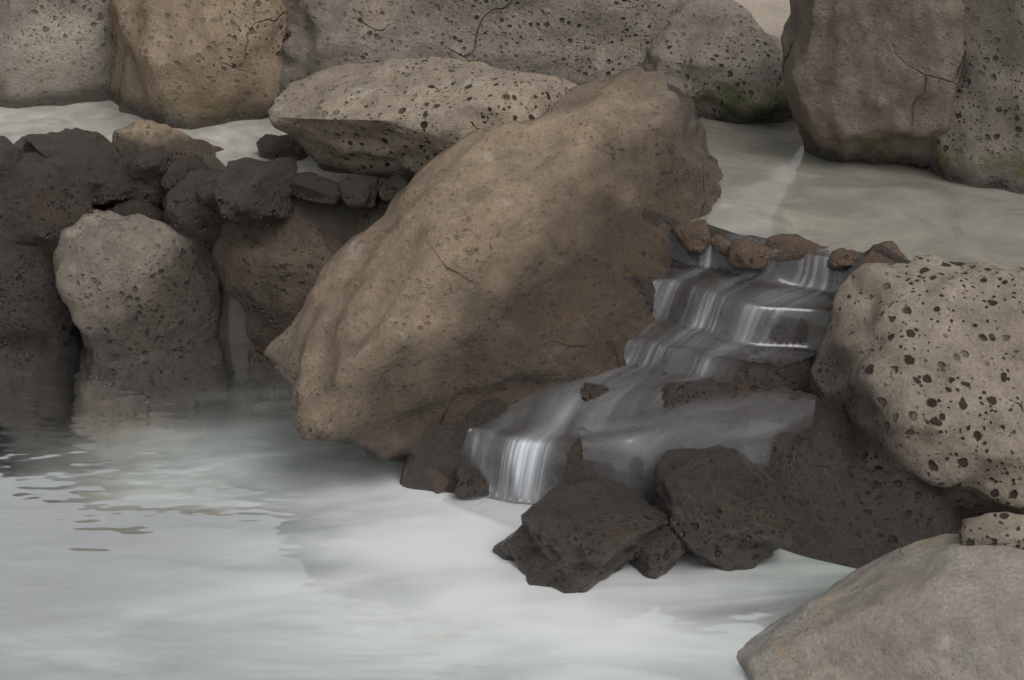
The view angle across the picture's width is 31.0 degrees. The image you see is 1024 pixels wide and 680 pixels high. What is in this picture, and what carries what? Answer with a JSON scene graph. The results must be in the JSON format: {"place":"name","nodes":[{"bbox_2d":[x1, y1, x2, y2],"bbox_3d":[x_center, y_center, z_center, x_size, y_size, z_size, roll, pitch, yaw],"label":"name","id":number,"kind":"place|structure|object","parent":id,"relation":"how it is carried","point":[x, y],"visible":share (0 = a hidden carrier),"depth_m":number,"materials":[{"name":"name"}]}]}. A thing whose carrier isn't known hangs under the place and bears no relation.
{"place":"outdoors","nodes":[
{"label":"outdoors","id":0,"kind":"place"},
{"bbox_2d":[0,100,335,173],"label":"pool","id":1,"kind":"structure","parent":0,"point":[236,140],"depth_m":6.11,"materials":[{"name":"liquid"}]},
{"bbox_2d":[0,136,24,180],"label":"rock","id":2,"kind":"object","parent":1,"relation":"on","point":[11,153],"visible":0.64,"depth_m":5.68,"materials":[{"name":"grey stone"}]},
{"bbox_2d":[14,127,132,205],"bbox_3d":[-1.359,-0.552,5.788,0.280,0.164,0.466,-27,49,-37],"label":"rock","id":3,"kind":"object","parent":1,"relation":"on","point":[100,182],"visible":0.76,"depth_m":5.71,"materials":[{"name":"grey stone"}]},
{"bbox_2d":[111,153,167,209],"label":"rock","id":4,"kind":"object","parent":1,"relation":"on","point":[152,192],"visible":0.25,"depth_m":5.71,"materials":[{"name":"stone"}]},
{"bbox_2d":[128,147,172,179],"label":"rock","id":5,"kind":"object","parent":1,"relation":"on","point":[150,164],"visible":0.81,"depth_m":5.67,"materials":[{"name":"grey stone"}]},
{"bbox_2d":[158,156,202,191],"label":"rock","id":6,"kind":"object","parent":1,"relation":"on","point":[177,170],"visible":0.39,"depth_m":5.67,"materials":[{"name":"grey stone"}]},
{"bbox_2d":[191,160,211,171],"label":"rock","id":7,"kind":"object","parent":1,"relation":"on","point":[200,164],"visible":0.21,"depth_m":5.69,"materials":[{"name":"stone"}]},
{"bbox_2d":[196,170,222,207],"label":"rock","id":8,"kind":"object","parent":1,"relation":"on","point":[204,192],"visible":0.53,"depth_m":5.55,"materials":[{"name":"stone"}]},
{"bbox_2d":[256,134,308,159],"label":"rock","id":9,"kind":"object","parent":1,"relation":"on","point":[270,146],"visible":0.45,"depth_m":5.80,"materials":[{"name":"grey stone"}]},
{"bbox_2d":[289,171,340,205],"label":"rock","id":10,"kind":"object","parent":1,"relation":"on","point":[309,186],"visible":0.84,"depth_m":5.53,"materials":[{"name":"stone"}]},
{"bbox_2d":[338,176,383,209],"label":"rock","id":11,"kind":"object","parent":1,"relation":"on","point":[359,193],"visible":1,"depth_m":5.47,"materials":[{"name":"grey stone"}]},
{"bbox_2d":[378,174,407,202],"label":"rock","id":12,"kind":"object","parent":1,"relation":"on","point":[390,188],"visible":0.62,"depth_m":5.49,"materials":[{"name":"grey stone"}]},
{"bbox_2d":[14,0,1023,365],"bbox_3d":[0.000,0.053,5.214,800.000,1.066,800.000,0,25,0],"label":"ground","id":13,"kind":"structure","parent":0,"point":[776,182],"depth_m":5.64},
{"bbox_2d":[0,0,114,108],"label":"rock","id":14,"kind":"object","parent":13,"relation":"on","point":[57,52],"visible":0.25,"depth_m":6.27,"materials":[{"name":"grey stone"}]},
{"bbox_2d":[108,0,287,129],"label":"rock","id":15,"kind":"object","parent":13,"relation":"on","point":[189,64],"visible":0.55,"depth_m":6.04,"materials":[{"name":"brown stone"}]},
{"bbox_2d":[211,216,344,360],"bbox_3d":[-0.623,-0.164,5.776,0.716,0.716,0.426,6,26,14],"label":"rock","id":16,"kind":"object","parent":13,"relation":"on","point":[268,276],"visible":0.2,"depth_m":5.60,"materials":[{"name":"stone"}]},
{"bbox_2d":[212,157,297,226],"bbox_3d":[-0.762,-0.445,5.568,0.203,0.193,0.310,12,27,23],"label":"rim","id":17,"kind":"object","parent":16,"relation":"on","point":[249,192],"visible":0.97,"depth_m":5.49,"materials":[{"name":"grey stone"}]},
{"bbox_2d":[353,198,388,234],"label":"rock","id":18,"kind":"object","parent":16,"relation":"on","point":[361,221],"visible":0.23,"depth_m":5.57,"materials":[{"name":"brown stone"}]},
{"bbox_2d":[268,56,576,182],"bbox_3d":[-0.249,-0.636,5.682,0.933,0.480,0.643,5,26,11],"label":"rock","id":19,"kind":"object","parent":13,"relation":"on","point":[408,119],"visible":0.72,"depth_m":5.48,"materials":[{"name":"grey stone"}]},
{"bbox_2d":[280,0,687,92],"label":"rock","id":20,"kind":"object","parent":13,"relation":"on","point":[579,42],"visible":0.23,"depth_m":6.04,"materials":[{"name":"grey stone"}]},
{"bbox_2d":[264,63,747,493],"bbox_3d":[0.118,-0.168,5.436,0.940,0.961,2.055,30,51,31],"label":"rock","id":21,"kind":"object","parent":13,"relation":"on","point":[463,277],"visible":0.69,"depth_m":5.00,"materials":[{"name":"brown stone"}]},
{"bbox_2d":[0,326,1023,679],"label":"pool","id":22,"kind":"structure","parent":13,"relation":"on","point":[204,510],"depth_m":4.58,"materials":[{"name":"liquid"}]},
{"bbox_2d":[0,235,75,339],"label":"rock","id":23,"kind":"object","parent":22,"relation":"on","point":[33,305],"visible":0.56,"depth_m":5.70,"materials":[{"name":"stone"}]},
{"bbox_2d":[0,152,94,257],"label":"rock","id":24,"kind":"object","parent":23,"relation":"on","point":[44,201],"visible":0.6,"depth_m":5.63,"materials":[{"name":"stone"}]},
{"bbox_2d":[53,209,221,356],"bbox_3d":[-1.167,-0.169,5.805,0.515,0.546,0.449,-6,26,-14],"label":"rock","id":25,"kind":"object","parent":22,"relation":"on","point":[132,285],"visible":0.81,"depth_m":5.61,"materials":[{"name":"grey stone"}]},
{"bbox_2d":[101,199,163,221],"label":"rock","id":26,"kind":"object","parent":25,"relation":"on","point":[145,208],"visible":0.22,"depth_m":5.68,"materials":[{"name":"grey stone"}]},
{"bbox_2d":[112,120,224,162],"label":"rock","id":27,"kind":"object","parent":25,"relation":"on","point":[136,136],"visible":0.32,"depth_m":5.76,"materials":[{"name":"brown stone"}]},
{"bbox_2d":[163,169,228,251],"bbox_3d":[-0.933,-0.403,5.680,0.278,0.264,0.205,0,25,0],"label":"rock","id":28,"kind":"object","parent":25,"relation":"on","point":[187,214],"visible":0.56,"depth_m":5.60,"materials":[{"name":"grey stone"}]},
{"bbox_2d":[194,245,222,318],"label":"rock","id":29,"kind":"object","parent":22,"relation":"on","point":[205,266],"visible":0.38,"depth_m":5.68,"materials":[{"name":"grey stone"}]},
{"bbox_2d":[454,465,490,499],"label":"rock","id":30,"kind":"object","parent":22,"relation":"on","point":[472,483],"visible":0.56,"depth_m":4.86,"materials":[{"name":"grey stone"}]},
{"bbox_2d":[492,479,669,593],"bbox_3d":[0.182,0.493,4.612,0.432,0.288,0.339,-9,26,-18],"label":"rock","id":31,"kind":"object","parent":22,"relation":"on","point":[583,536],"visible":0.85,"depth_m":4.51,"materials":[{"name":"stone"}]},
{"bbox_2d":[629,525,686,578],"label":"rock","id":32,"kind":"object","parent":22,"relation":"on","point":[664,549],"visible":0.65,"depth_m":4.53,"materials":[{"name":"stone"}]},
{"bbox_2d":[654,445,800,570],"bbox_3d":[0.536,0.454,4.659,0.388,0.363,0.325,6,26,14],"label":"rock","id":33,"kind":"object","parent":22,"relation":"on","point":[724,508],"visible":0.87,"depth_m":4.54,"materials":[{"name":"grey stone"}]},
{"bbox_2d":[399,211,967,568],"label":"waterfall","id":34,"kind":"structure","parent":13,"relation":"on","point":[722,352],"depth_m":4.86,"materials":[{"name":"grey liquid"}]},
{"bbox_2d":[655,223,674,247],"bbox_3d":[0.414,-0.302,5.190,0.136,0.086,0.092,6,37,12],"label":"lip","id":35,"kind":"object","parent":34,"relation":"on","point":[663,229],"visible":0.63,"depth_m":5.15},
{"bbox_2d":[509,268,827,497],"bbox_3d":[0.362,0.043,5.020,1.254,0.547,0.528,-12,28,-24],"label":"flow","id":36,"kind":"object","parent":34,"relation":"on","point":[525,457],"visible":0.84,"depth_m":4.83,"materials":[{"name":"white liquid"}]},
{"bbox_2d":[672,219,712,252],"bbox_3d":[0.503,-0.294,5.139,0.144,0.076,0.107,20,32,37],"label":"lip","id":37,"kind":"object","parent":34,"relation":"on","point":[694,236],"visible":1,"depth_m":5.09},
{"bbox_2d":[711,233,729,255],"bbox_3d":[0.589,-0.267,5.118,0.111,0.062,0.082,23,41,27],"label":"lip","id":38,"kind":"object","parent":34,"relation":"on","point":[720,243],"visible":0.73,"depth_m":5.09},
{"bbox_2d":[725,237,774,271],"bbox_3d":[0.652,-0.232,5.066,0.134,0.088,0.117,-2,22,-4],"label":"lip","id":39,"kind":"object","parent":34,"relation":"on","point":[744,254],"visible":1,"depth_m":5.03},
{"bbox_2d":[764,234,818,264],"bbox_3d":[0.762,-0.245,5.045,0.162,0.090,0.080,6,37,18],"label":"lip","id":40,"kind":"object","parent":34,"relation":"on","point":[796,249],"visible":0.98,"depth_m":5.01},
{"bbox_2d":[855,241,907,269],"bbox_3d":[0.986,-0.198,4.946,0.100,0.094,0.148,24,44,35],"label":"lip","id":41,"kind":"object","parent":34,"relation":"on","point":[872,256],"visible":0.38,"depth_m":4.93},
{"bbox_2d":[644,0,798,146],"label":"rock","id":42,"kind":"object","parent":13,"relation":"on","point":[719,62],"visible":0.59,"depth_m":5.98,"materials":[{"name":"grey stone"}]},
{"bbox_2d":[781,0,964,196],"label":"rock","id":43,"kind":"object","parent":13,"relation":"on","point":[870,86],"visible":0.87,"depth_m":5.41,"materials":[{"name":"brown stone"}]},
{"bbox_2d":[736,534,1023,679],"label":"rock","id":44,"kind":"object","parent":13,"relation":"on","point":[945,607],"visible":0.98,"depth_m":4.08,"materials":[{"name":"grey stone"}]},
{"bbox_2d":[959,512,1023,548],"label":"rock","id":45,"kind":"object","parent":44,"relation":"on","point":[1003,528],"visible":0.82,"depth_m":4.26,"materials":[{"name":"beige stone"}]},
{"bbox_2d":[809,254,1023,517],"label":"rock","id":46,"kind":"object","parent":13,"relation":"on","point":[917,370],"visible":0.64,"depth_m":4.56,"materials":[{"name":"grey stone"}]},
{"bbox_2d":[917,0,1023,232],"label":"rock","id":47,"kind":"object","parent":13,"relation":"on","point":[971,175],"visible":0.6,"depth_m":5.37,"materials":[{"name":"grey stone"}]},
{"bbox_2d":[784,213,813,239],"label":"pool","id":48,"kind":"structure","parent":0,"point":[795,225],"depth_m":5.15,"materials":[{"name":"liquid"}]},
{"bbox_2d":[810,243,828,263],"bbox_3d":[0.834,-0.234,5.022,0.056,0.041,0.075,-11,37,9],"label":"lip","id":49,"kind":"object","parent":48,"relation":"attached to","point":[822,255],"visible":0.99,"depth_m":5.00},
{"bbox_2d":[827,248,862,269],"bbox_3d":[0.898,-0.219,4.982,0.122,0.063,0.074,-12,15,-29],"label":"lip","id":50,"kind":"object","parent":48,"relation":"attached to","point":[841,258],"visible":0.98,"depth_m":4.95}
]}

